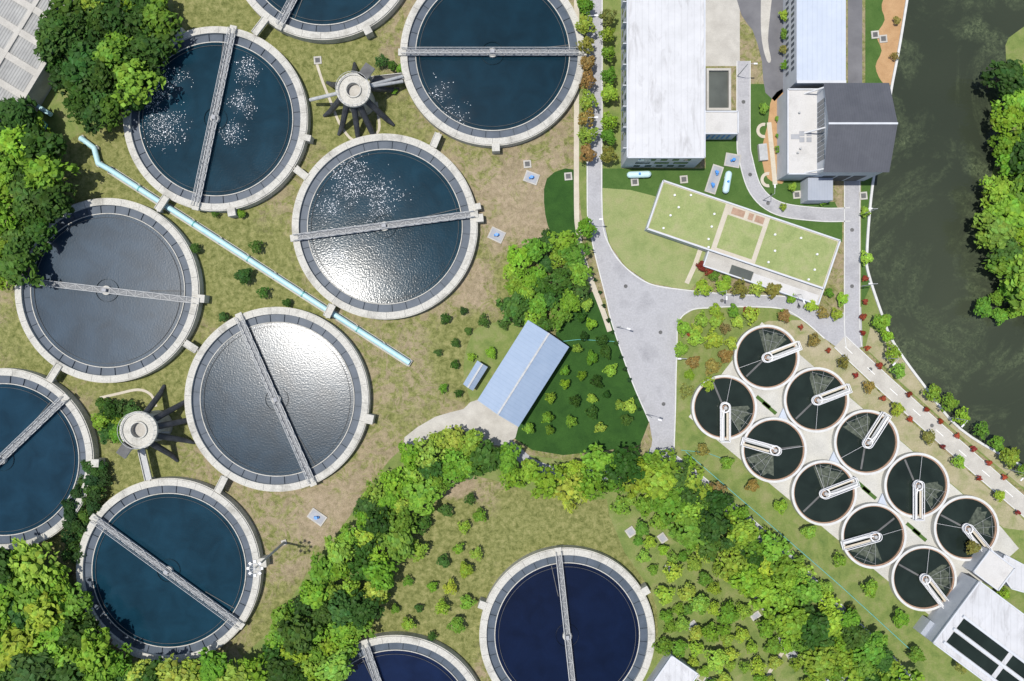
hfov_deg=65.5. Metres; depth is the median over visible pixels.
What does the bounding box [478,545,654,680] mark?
clarifier
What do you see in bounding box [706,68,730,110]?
open tank
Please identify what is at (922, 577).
thickener
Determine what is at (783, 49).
olive tree
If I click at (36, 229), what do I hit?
tree
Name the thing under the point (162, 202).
walkway
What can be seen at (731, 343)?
lime tree
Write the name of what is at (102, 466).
tree
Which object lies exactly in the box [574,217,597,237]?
bright tree
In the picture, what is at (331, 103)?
path
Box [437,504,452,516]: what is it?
tree
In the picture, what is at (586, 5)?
bright tree
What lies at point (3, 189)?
bright tree
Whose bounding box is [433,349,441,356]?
tree
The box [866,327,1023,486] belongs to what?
river verge
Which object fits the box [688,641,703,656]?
lime tree
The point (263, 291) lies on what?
tree
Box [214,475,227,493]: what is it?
walkway
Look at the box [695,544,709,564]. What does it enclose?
lime tree
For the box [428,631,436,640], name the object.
tree
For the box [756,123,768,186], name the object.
garden rings
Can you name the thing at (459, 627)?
bright tree
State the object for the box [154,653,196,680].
lime tree
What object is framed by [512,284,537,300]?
bright tree
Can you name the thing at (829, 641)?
tree
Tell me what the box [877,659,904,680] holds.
lime tree
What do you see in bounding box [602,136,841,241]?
lawn
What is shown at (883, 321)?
bright tree
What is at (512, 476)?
bright tree
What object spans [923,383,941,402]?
lime tree
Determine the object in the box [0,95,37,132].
tree
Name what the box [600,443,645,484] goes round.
tree
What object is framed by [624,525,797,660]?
meadow chambers
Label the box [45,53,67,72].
tree
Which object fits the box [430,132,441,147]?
cd
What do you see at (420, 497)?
bright tree
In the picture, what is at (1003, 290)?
bright tree
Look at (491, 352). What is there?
bright tree
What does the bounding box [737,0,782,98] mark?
road layby
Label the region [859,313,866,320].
red tree
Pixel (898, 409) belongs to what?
lime tree
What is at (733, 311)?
bright tree
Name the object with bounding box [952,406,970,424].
lime tree
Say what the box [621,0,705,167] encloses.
white hall
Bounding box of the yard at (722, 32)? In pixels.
[706,0,739,65]
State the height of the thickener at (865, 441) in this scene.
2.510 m
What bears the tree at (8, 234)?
on the grass patch at (57, 122)
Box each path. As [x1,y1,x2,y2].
[100,388,156,406]
[316,64,380,139]
[685,249,701,283]
[766,648,784,675]
[767,122,776,184]
[844,181,861,348]
[848,0,861,82]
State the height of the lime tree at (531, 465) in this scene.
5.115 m
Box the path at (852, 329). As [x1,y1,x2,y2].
[844,181,861,348]
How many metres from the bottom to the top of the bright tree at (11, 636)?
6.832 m
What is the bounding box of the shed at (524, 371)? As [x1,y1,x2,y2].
[478,320,568,426]
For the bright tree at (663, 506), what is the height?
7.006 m
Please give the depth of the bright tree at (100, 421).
151.70 m
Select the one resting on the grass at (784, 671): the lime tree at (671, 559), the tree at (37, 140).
the lime tree at (671, 559)
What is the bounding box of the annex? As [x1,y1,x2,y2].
[706,111,738,139]
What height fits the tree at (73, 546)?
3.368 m
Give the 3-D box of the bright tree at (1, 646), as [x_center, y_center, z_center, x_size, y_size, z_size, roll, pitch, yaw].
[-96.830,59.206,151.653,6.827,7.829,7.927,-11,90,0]
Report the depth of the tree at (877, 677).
150.27 m
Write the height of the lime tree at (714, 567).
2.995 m
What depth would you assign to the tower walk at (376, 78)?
152.96 m
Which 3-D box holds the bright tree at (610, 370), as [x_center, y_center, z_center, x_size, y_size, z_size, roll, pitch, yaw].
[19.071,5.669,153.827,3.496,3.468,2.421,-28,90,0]
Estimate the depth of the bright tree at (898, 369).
152.20 m
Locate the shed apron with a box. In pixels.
[404,400,517,445]
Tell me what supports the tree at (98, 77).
on the grass patch at (57, 122)
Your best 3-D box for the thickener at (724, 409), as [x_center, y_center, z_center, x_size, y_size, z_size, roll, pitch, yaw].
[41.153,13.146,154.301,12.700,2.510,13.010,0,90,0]
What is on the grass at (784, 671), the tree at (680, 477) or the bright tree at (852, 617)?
the tree at (680, 477)
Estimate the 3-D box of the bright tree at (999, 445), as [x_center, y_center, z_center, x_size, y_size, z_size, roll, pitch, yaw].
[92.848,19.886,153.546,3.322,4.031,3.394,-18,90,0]
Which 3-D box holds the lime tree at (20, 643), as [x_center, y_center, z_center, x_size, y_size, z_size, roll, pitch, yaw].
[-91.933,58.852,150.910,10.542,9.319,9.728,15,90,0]
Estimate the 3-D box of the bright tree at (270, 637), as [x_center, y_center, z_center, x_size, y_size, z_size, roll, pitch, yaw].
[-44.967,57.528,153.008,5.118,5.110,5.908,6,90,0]
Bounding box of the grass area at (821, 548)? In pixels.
[675,307,1023,680]
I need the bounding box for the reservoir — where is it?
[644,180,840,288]
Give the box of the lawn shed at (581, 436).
[514,292,648,454]
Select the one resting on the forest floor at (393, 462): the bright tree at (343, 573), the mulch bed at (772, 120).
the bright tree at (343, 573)
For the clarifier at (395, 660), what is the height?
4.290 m
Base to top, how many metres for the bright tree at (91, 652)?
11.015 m
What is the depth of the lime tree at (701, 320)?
152.65 m
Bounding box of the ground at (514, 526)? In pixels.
[0,0,1023,680]
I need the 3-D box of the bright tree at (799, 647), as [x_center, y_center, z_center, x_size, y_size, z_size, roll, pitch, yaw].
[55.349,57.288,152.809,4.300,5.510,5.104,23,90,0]
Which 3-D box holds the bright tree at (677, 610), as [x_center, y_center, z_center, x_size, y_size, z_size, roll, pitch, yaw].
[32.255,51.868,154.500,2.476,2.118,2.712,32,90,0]
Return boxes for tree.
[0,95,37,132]
[0,109,8,134]
[0,123,36,163]
[0,154,20,183]
[0,173,13,204]
[0,195,23,233]
[0,220,25,243]
[0,232,7,256]
[0,240,44,286]
[0,277,14,290]
[0,546,21,587]
[0,584,18,605]
[0,591,15,629]
[0,624,11,637]
[0,624,13,645]
[0,626,38,670]
[0,638,10,653]
[0,670,39,680]
[4,547,27,569]
[5,235,42,261]
[6,180,40,212]
[6,570,62,618]
[6,576,25,591]
[7,537,60,590]
[7,592,31,629]
[8,647,61,680]
[10,197,43,231]
[11,162,38,181]
[11,620,32,635]
[16,125,67,162]
[18,154,79,190]
[23,589,65,633]
[24,215,57,252]
[25,627,46,647]
[27,633,73,667]
[30,182,77,221]
[32,110,50,132]
[33,27,72,63]
[34,609,73,642]
[37,6,76,45]
[38,563,72,597]
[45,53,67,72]
[47,63,67,96]
[47,652,89,680]
[48,0,87,16]
[49,579,69,602]
[51,146,66,170]
[52,609,84,629]
[53,647,79,676]
[54,582,93,623]
[56,609,111,650]
[59,41,111,84]
[61,34,82,58]
[61,75,99,110]
[61,498,78,514]
[61,529,77,546]
[61,544,72,561]
[62,94,80,124]
[62,518,75,530]
[63,512,77,522]
[64,10,87,36]
[67,541,80,551]
[69,550,85,564]
[69,625,119,672]
[70,484,85,498]
[71,519,86,533]
[71,534,80,543]
[77,0,103,12]
[77,15,101,40]
[77,103,114,135]
[77,474,84,489]
[78,510,89,523]
[79,28,105,48]
[80,460,95,473]
[80,656,112,680]
[82,471,100,487]
[83,58,117,92]
[83,485,91,496]
[85,86,119,117]
[86,4,109,29]
[86,488,106,501]
[86,497,101,515]
[89,467,101,476]
[90,412,110,430]
[90,485,106,491]
[92,19,110,42]
[92,38,131,72]
[95,0,112,6]
[95,397,110,410]
[97,399,121,419]
[97,476,112,487]
[98,426,112,444]
[98,460,108,469]
[98,467,109,477]
[99,0,133,42]
[99,94,131,131]
[100,643,134,679]
[104,27,134,56]
[104,418,115,428]
[108,424,122,443]
[111,58,165,107]
[111,410,124,423]
[112,89,131,110]
[112,398,130,414]
[113,669,126,680]
[120,0,135,15]
[120,47,146,73]
[121,91,148,111]
[123,6,155,37]
[123,659,151,680]
[124,400,141,415]
[129,0,154,13]
[129,26,171,66]
[132,656,163,680]
[133,56,165,87]
[140,0,182,36]
[148,25,185,63]
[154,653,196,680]
[177,656,201,680]
[189,243,200,252]
[198,647,232,680]
[211,212,218,217]
[216,657,261,680]
[218,312,228,321]
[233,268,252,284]
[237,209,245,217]
[237,652,268,680]
[248,240,263,252]
[255,287,269,298]
[260,643,284,667]
[264,628,283,652]
[264,651,303,680]
[269,603,294,632]
[272,628,284,642]
[276,614,325,655]
[280,645,311,668]
[282,298,290,306]
[287,599,306,620]
[287,673,310,680]
[292,590,312,615]
[298,578,331,609]
[300,652,320,677]
[306,643,329,665]
[307,668,330,680]
[308,550,334,585]
[309,600,332,625]
[309,618,330,643]
[314,646,354,680]
[317,634,340,658]
[323,581,341,600]
[324,535,355,569]
[327,590,362,627]
[327,622,355,642]
[329,561,349,581]
[332,632,360,651]
[332,644,357,660]
[336,523,357,545]
[339,579,363,599]
[346,550,373,581]
[346,619,375,637]
[349,588,384,629]
[352,537,378,564]
[353,487,379,517]
[353,507,376,531]
[354,528,377,547]
[360,505,393,544]
[361,478,387,502]
[362,559,398,591]
[362,580,387,605]
[367,541,389,563]
[375,53,389,67]
[375,524,419,562]
[376,502,391,520]
[377,482,399,509]
[378,466,412,498]
[386,60,396,70]
[387,506,418,535]
[390,498,408,517]
[391,603,399,613]
[396,63,401,72]
[397,476,421,498]
[398,440,422,472]
[398,462,423,483]
[401,478,442,516]
[401,617,416,630]
[403,575,413,585]
[412,538,428,561]
[413,436,445,468]
[413,515,431,535]
[414,604,422,612]
[417,455,443,479]
[424,473,446,493]
[426,582,437,592]
[427,429,451,450]
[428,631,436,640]
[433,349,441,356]
[434,597,449,614]
[436,553,449,567]
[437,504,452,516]
[438,384,447,393]
[439,425,465,450]
[440,313,450,323]
[440,442,463,471]
[441,460,468,489]
[443,578,456,595]
[446,616,465,633]
[450,359,458,368]
[451,338,459,347]
[452,542,464,554]
[453,389,462,397]
[457,454,481,477]
[457,520,470,534]
[458,428,483,455]
[459,561,473,578]
[459,594,476,608]
[460,307,467,314]
[463,492,475,505]
[464,327,471,334]
[467,353,476,361]
[468,438,503,479]
[469,546,482,560]
[472,507,486,521]
[478,313,488,326]
[485,346,495,358]
[495,442,522,473]
[496,291,529,326]
[497,319,508,330]
[499,468,526,490]
[503,264,521,278]
[503,272,522,294]
[506,244,533,278]
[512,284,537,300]
[517,458,542,483]
[518,310,540,324]
[520,267,537,288]
[521,237,551,261]
[522,422,533,433]
[527,263,546,281]
[527,292,546,315]
[528,464,569,498]
[531,274,554,293]
[536,316,554,331]
[537,254,555,272]
[538,228,559,252]
[540,288,564,310]
[541,267,573,293]
[541,411,553,422]
[544,392,554,404]
[545,424,553,434]
[547,230,579,253]
[549,250,567,268]
[549,301,572,331]
[550,468,587,513]
[556,241,591,269]
[557,459,586,480]
[559,288,580,312]
[560,365,569,375]
[560,379,569,389]
[566,415,577,427]
[567,260,593,286]
[568,394,579,406]
[570,278,589,302]
[571,343,582,352]
[572,467,607,501]
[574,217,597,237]
[575,13,596,33]
[575,313,585,321]
[576,0,594,15]
[576,36,594,53]
[576,126,599,145]
[576,371,586,380]
[577,107,593,127]
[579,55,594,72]
[579,69,596,88]
[579,89,598,111]
[579,142,596,162]
[580,298,592,311]
[580,330,587,340]
[580,442,622,480]
[584,405,597,419]
[586,317,596,329]
[586,349,597,365]
[587,393,597,402]
[589,374,602,387]
[594,422,605,432]
[595,335,607,348]
[598,9,616,25]
[598,26,614,41]
[599,145,618,162]
[599,345,610,359]
[600,66,615,84]
[600,83,618,101]
[600,111,618,130]
[600,128,615,145]
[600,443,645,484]
[601,46,614,61]
[601,467,625,494]
[602,363,617,376]
[602,390,609,397]
[609,495,630,514]
[615,399,624,409]
[619,414,633,425]
[622,397,635,412]
[622,456,653,498]
[624,491,636,506]
[633,535,643,545]
[635,495,653,519]
[635,519,648,536]
[636,549,651,562]
[637,450,655,470]
[641,463,678,499]
[642,535,656,548]
[647,564,658,575]
[648,513,666,530]
[649,448,682,475]
[650,487,685,526]
[652,636,671,656]
[654,585,675,605]
[658,545,669,554]
[659,609,672,623]
[662,561,685,583]
[662,619,675,633]
[666,550,678,563]
[667,459,689,489]
[667,511,709,546]
[669,639,688,657]
[671,602,683,614]
[673,523,684,533]
[674,341,688,356]
[674,496,708,522]
[674,614,689,631]
[676,318,690,336]
[676,550,688,561]
[677,582,695,602]
[678,466,704,492]
[679,383,694,399]
[679,484,701,505]
[683,455,695,468]
[683,604,693,615]
[684,369,694,379]
[684,543,696,554]
[685,356,699,368]
[686,329,704,345]
[686,656,698,667]
[687,554,701,571]
[687,593,710,615]
[687,625,702,640]
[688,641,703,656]
[691,323,702,332]
[693,278,712,295]
[693,310,707,326]
[694,482,712,502]
[695,260,704,271]
[695,443,709,455]
[695,508,732,543]
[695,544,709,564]
[697,571,713,586]
[698,537,723,563]
[698,665,709,677]
[699,622,721,643]
[700,376,714,391]
[701,498,711,515]
[702,649,729,673]
[703,328,723,348]
[703,489,735,514]
[704,268,712,275]
[705,358,721,375]
[705,582,721,594]
[707,601,719,615]
[708,271,720,281]
[708,303,720,315]
[709,315,722,328]
[709,481,727,492]
[712,312,724,324]
[712,560,722,577]
[713,545,748,578]
[714,671,731,680]
[715,280,731,294]
[716,600,739,623]
[717,349,733,363]
[719,322,731,334]
[719,457,734,469]
[719,623,731,635]
[720,533,741,553]
[720,634,734,646]
[722,274,730,282]
[723,336,736,349]
[723,647,739,660]
[724,502,744,526]
[724,661,736,671]
[726,514,759,550]
[727,303,738,317]
[728,563,760,596]
[730,315,742,328]
[731,278,748,297]
[735,626,750,643]
[736,602,752,620]
[737,505,750,518]
[738,590,749,598]
[738,661,750,673]
[740,549,766,573]
[741,529,765,558]
[742,306,759,325]
[744,479,759,491]
[746,639,757,653]
[748,573,785,610]
[749,281,764,296]
[749,655,766,674]
[753,530,793,563]
[753,674,767,680]
[755,619,774,638]
[757,556,774,575]
[759,103,769,113]
[762,527,773,539]
[762,581,797,616]
[763,636,782,654]
[764,282,782,299]
[765,570,780,585]
[766,675,773,680]
[767,602,809,641]
[768,655,783,669]
[770,554,802,583]
[772,572,797,591]
[773,499,787,514]
[777,309,790,322]
[778,9,786,21]
[779,45,786,55]
[779,203,786,209]
[779,637,794,653]
[780,27,786,39]
[780,59,786,69]
[785,561,816,584]
[786,292,796,302]
[788,182,796,191]
[789,657,801,672]
[790,569,823,605]
[791,638,807,652]
[794,601,816,614]
[797,646,838,680]
[800,526,816,539]
[800,611,830,650]
[803,666,813,678]
[804,300,818,311]
[807,332,820,346]
[816,306,829,317]
[816,635,836,652]
[818,579,833,594]
[818,591,841,611]
[821,607,842,636]
[824,288,833,297]
[826,663,845,680]
[831,307,842,320]
[832,660,864,680]
[833,551,846,566]
[833,636,850,652]
[834,649,855,669]
[837,292,848,307]
[838,354,848,369]
[839,607,860,635]
[840,624,870,651]
[844,604,855,612]
[850,631,885,666]
[853,651,875,679]
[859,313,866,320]
[860,206,870,217]
[860,250,872,265]
[860,579,878,598]
[861,671,881,680]
[862,275,868,281]
[862,381,875,394]
[871,314,891,333]
[874,645,893,673]
[876,362,882,369]
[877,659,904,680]
[879,668,924,680]
[880,330,894,341]
[880,635,887,645]
[885,342,901,363]
[889,52,898,59]
[889,362,905,379]
[891,402,905,416]
[892,608,909,628]
[893,16,901,23]
[906,646,926,662]
[922,429,935,445]
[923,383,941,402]
[940,391,959,411]
[950,454,964,468]
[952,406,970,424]
[955,660,966,674]
[966,539,981,554]
[970,446,977,451]
[971,212,1019,252]
[972,421,989,439]
[973,297,992,317]
[978,174,1019,207]
[980,59,1023,97]
[981,253,1023,287]
[982,189,1023,228]
[984,237,1022,262]
[987,134,1020,159]
[987,435,1004,451]
[989,291,1003,305]
[990,89,1023,111]
[990,103,1023,140]
[991,307,1008,325]
[992,490,1004,501]
[995,153,1023,176]
[995,586,1009,598]
[997,286,1016,301]
[999,447,1020,468]
[1003,253,1023,312]
[1005,125,1023,149]
[1005,302,1023,318]
[1008,141,1023,174]
[1008,173,1023,188]
[1009,170,1023,203]
[1013,227,1023,245]
[1013,464,1023,476]
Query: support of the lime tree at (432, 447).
on the forest floor at (393, 462)
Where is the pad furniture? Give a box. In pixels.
[756,395,926,541]
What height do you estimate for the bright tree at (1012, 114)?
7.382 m
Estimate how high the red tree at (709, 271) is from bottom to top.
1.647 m
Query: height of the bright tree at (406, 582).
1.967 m
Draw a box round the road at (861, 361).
[834,335,1023,516]
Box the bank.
[985,27,1023,300]
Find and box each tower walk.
[137,446,155,480]
[369,73,404,82]
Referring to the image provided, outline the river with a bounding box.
[868,0,1023,463]
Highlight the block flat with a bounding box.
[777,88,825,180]
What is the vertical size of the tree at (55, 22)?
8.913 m
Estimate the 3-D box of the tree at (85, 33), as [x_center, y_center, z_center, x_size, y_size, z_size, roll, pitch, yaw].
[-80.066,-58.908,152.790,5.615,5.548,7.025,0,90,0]
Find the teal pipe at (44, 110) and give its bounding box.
[35,103,52,116]
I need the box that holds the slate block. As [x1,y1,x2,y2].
[804,83,897,180]
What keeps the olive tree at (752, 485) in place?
on the grass area at (821, 548)
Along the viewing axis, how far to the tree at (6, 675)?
146.29 m
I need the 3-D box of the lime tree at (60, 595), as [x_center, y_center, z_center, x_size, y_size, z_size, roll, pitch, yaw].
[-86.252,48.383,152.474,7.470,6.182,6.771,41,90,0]
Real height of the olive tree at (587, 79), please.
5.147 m
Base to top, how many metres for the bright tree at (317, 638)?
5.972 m
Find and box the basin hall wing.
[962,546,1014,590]
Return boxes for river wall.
[865,0,1021,466]
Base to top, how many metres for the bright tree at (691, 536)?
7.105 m
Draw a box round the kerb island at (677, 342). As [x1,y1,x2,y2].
[673,306,824,451]
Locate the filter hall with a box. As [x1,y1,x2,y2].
[0,0,92,121]
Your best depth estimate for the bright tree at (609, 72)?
151.05 m
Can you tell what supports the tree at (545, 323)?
on the ground at (514, 526)
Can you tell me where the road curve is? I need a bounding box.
[736,61,849,221]
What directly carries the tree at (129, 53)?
on the grass patch at (57, 122)
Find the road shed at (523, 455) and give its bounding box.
[509,441,661,479]
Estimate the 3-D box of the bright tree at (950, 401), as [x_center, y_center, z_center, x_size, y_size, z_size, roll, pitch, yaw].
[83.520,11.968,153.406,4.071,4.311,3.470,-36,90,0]
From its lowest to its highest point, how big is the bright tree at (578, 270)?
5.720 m
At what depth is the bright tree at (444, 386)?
154.06 m
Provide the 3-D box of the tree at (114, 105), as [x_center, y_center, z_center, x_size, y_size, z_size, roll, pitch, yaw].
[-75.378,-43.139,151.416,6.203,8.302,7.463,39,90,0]
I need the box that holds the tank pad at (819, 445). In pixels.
[689,323,1018,613]
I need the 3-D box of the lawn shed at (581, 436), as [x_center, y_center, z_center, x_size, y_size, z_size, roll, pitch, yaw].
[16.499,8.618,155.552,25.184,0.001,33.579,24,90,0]
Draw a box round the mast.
[247,539,286,576]
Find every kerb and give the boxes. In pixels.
[587,33,649,420]
[601,0,831,317]
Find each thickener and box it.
[690,375,756,442]
[732,325,801,389]
[739,417,806,482]
[782,367,852,432]
[789,459,859,525]
[831,409,899,474]
[839,502,906,568]
[881,452,949,520]
[888,544,956,610]
[930,494,998,560]
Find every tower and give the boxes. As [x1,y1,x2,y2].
[116,384,194,461]
[309,62,402,137]
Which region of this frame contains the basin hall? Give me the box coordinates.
[917,572,1023,680]
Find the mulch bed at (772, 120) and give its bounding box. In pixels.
[762,90,783,183]
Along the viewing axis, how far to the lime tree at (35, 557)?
146.99 m
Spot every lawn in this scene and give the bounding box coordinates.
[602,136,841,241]
[602,188,705,288]
[751,84,837,207]
[861,177,871,305]
[865,0,884,82]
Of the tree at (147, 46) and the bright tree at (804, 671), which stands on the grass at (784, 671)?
the bright tree at (804, 671)
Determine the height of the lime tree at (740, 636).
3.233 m
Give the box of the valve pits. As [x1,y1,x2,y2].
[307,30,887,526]
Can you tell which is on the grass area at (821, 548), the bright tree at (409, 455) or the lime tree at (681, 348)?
the lime tree at (681, 348)
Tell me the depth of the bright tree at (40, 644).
149.52 m
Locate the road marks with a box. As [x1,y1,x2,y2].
[845,347,1012,496]
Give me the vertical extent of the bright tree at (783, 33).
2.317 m
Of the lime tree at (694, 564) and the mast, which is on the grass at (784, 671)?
the lime tree at (694, 564)
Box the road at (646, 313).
[588,0,862,450]
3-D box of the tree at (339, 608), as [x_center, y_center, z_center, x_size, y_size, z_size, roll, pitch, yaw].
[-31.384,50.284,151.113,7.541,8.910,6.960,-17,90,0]
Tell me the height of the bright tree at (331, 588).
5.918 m
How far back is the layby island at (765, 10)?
155.53 m
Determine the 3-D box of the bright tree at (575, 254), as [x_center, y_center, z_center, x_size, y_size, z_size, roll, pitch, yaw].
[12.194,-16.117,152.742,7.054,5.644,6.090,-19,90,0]
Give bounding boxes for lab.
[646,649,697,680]
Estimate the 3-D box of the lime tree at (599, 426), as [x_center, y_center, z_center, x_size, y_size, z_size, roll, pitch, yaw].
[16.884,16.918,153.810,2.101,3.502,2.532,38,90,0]
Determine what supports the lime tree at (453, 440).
on the forest floor at (393, 462)
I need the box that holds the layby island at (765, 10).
[761,0,771,62]
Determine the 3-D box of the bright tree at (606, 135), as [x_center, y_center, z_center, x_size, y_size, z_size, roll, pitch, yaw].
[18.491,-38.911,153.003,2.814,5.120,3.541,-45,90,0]
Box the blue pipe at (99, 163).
[78,135,412,365]
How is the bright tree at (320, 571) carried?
on the forest floor at (393, 462)
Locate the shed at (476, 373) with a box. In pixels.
[463,361,486,389]
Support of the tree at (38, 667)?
on the forest floor at (393, 462)
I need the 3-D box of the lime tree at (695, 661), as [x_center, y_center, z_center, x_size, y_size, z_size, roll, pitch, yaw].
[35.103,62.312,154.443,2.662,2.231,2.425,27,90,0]
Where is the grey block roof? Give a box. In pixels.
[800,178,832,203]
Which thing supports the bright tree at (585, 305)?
on the lawn shed at (581, 436)
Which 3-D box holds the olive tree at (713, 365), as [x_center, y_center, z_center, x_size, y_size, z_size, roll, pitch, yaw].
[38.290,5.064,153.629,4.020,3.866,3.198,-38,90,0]
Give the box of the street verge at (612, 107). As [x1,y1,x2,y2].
[579,0,620,249]
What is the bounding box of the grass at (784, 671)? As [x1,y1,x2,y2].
[604,480,879,680]
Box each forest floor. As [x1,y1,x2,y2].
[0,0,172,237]
[44,435,642,678]
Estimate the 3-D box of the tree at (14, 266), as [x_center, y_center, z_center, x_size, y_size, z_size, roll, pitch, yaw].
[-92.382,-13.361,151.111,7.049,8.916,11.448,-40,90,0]
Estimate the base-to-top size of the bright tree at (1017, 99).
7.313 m
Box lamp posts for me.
[585,14,1023,480]
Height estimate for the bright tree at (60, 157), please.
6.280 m
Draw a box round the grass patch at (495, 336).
[463,318,524,401]
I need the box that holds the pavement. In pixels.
[574,0,611,331]
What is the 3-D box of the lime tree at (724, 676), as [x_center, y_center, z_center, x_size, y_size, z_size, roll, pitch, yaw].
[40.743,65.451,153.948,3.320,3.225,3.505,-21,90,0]
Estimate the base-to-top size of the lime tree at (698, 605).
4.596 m
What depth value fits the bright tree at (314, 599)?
148.88 m
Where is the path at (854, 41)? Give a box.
[848,0,861,82]
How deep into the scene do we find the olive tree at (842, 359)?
153.00 m
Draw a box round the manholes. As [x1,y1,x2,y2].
[594,59,933,426]
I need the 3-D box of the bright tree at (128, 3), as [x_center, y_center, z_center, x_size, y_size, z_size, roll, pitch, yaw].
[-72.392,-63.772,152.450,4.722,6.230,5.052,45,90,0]
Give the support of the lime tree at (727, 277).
on the ground at (514, 526)
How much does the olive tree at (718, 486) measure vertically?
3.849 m
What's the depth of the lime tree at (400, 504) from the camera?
150.88 m
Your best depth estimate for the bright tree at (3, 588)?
149.25 m
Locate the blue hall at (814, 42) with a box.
[783,0,845,92]
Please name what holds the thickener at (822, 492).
on the tank pad at (819, 445)
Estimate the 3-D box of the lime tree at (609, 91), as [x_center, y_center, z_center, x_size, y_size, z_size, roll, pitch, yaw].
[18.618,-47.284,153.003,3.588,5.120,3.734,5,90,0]
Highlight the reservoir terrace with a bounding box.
[703,251,823,304]
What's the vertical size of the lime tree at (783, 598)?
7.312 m
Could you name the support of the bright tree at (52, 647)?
on the forest floor at (393, 462)
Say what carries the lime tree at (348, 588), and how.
on the forest floor at (393, 462)
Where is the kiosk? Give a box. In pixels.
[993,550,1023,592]
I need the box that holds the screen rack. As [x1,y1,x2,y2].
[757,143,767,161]
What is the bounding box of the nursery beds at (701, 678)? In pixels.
[696,674,711,680]
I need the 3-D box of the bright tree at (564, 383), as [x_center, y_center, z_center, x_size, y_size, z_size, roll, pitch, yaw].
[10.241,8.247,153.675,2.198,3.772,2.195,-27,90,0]
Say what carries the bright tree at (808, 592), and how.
on the grass at (784, 671)
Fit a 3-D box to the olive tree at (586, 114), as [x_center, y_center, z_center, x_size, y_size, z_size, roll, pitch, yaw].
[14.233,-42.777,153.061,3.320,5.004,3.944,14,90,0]
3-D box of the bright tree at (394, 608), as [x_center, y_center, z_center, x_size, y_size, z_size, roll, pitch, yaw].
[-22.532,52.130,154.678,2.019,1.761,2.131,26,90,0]
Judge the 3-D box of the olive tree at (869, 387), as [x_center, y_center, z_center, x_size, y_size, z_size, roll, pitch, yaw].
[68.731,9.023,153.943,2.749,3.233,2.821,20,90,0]
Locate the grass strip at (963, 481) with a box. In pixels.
[764,320,1023,530]
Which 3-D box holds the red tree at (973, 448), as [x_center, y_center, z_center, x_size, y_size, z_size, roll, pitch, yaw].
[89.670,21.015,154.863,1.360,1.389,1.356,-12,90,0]
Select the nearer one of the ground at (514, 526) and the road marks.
the road marks
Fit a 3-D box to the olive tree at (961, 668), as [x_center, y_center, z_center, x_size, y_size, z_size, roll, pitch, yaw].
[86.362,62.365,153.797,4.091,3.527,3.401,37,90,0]
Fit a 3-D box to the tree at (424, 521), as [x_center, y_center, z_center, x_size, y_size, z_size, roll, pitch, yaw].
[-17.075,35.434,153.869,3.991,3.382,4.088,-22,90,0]
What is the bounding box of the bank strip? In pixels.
[860,262,1023,489]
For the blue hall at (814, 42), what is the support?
on the ground at (514, 526)
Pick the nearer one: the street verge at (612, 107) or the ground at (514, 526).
the street verge at (612, 107)
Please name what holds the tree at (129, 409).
on the ground at (514, 526)
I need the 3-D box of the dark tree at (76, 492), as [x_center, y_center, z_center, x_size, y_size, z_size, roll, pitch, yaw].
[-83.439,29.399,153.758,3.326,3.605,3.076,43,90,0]
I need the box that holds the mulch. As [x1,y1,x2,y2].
[876,0,904,83]
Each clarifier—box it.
[0,368,104,549]
[15,198,209,382]
[76,476,269,661]
[123,25,313,217]
[184,307,375,491]
[247,0,403,43]
[290,133,483,319]
[344,631,478,680]
[398,0,586,153]
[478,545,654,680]
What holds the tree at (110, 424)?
on the ground at (514, 526)
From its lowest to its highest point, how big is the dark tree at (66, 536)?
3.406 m
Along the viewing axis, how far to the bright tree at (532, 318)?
151.84 m
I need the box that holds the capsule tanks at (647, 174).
[627,171,731,193]
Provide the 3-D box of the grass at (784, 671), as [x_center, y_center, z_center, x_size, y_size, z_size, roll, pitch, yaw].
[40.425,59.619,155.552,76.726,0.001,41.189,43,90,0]
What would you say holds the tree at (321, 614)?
on the forest floor at (393, 462)
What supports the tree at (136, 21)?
on the grass patch at (57, 122)
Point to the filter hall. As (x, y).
(23, 72)
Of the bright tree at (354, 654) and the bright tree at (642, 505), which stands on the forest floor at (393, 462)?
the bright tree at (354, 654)
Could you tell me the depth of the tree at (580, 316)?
152.58 m
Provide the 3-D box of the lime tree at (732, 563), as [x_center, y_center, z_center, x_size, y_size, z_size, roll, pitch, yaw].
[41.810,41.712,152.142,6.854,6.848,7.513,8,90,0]
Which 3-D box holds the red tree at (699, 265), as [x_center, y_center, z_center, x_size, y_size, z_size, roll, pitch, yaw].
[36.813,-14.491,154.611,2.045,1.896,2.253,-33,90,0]
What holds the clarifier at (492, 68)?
on the ground at (514, 526)

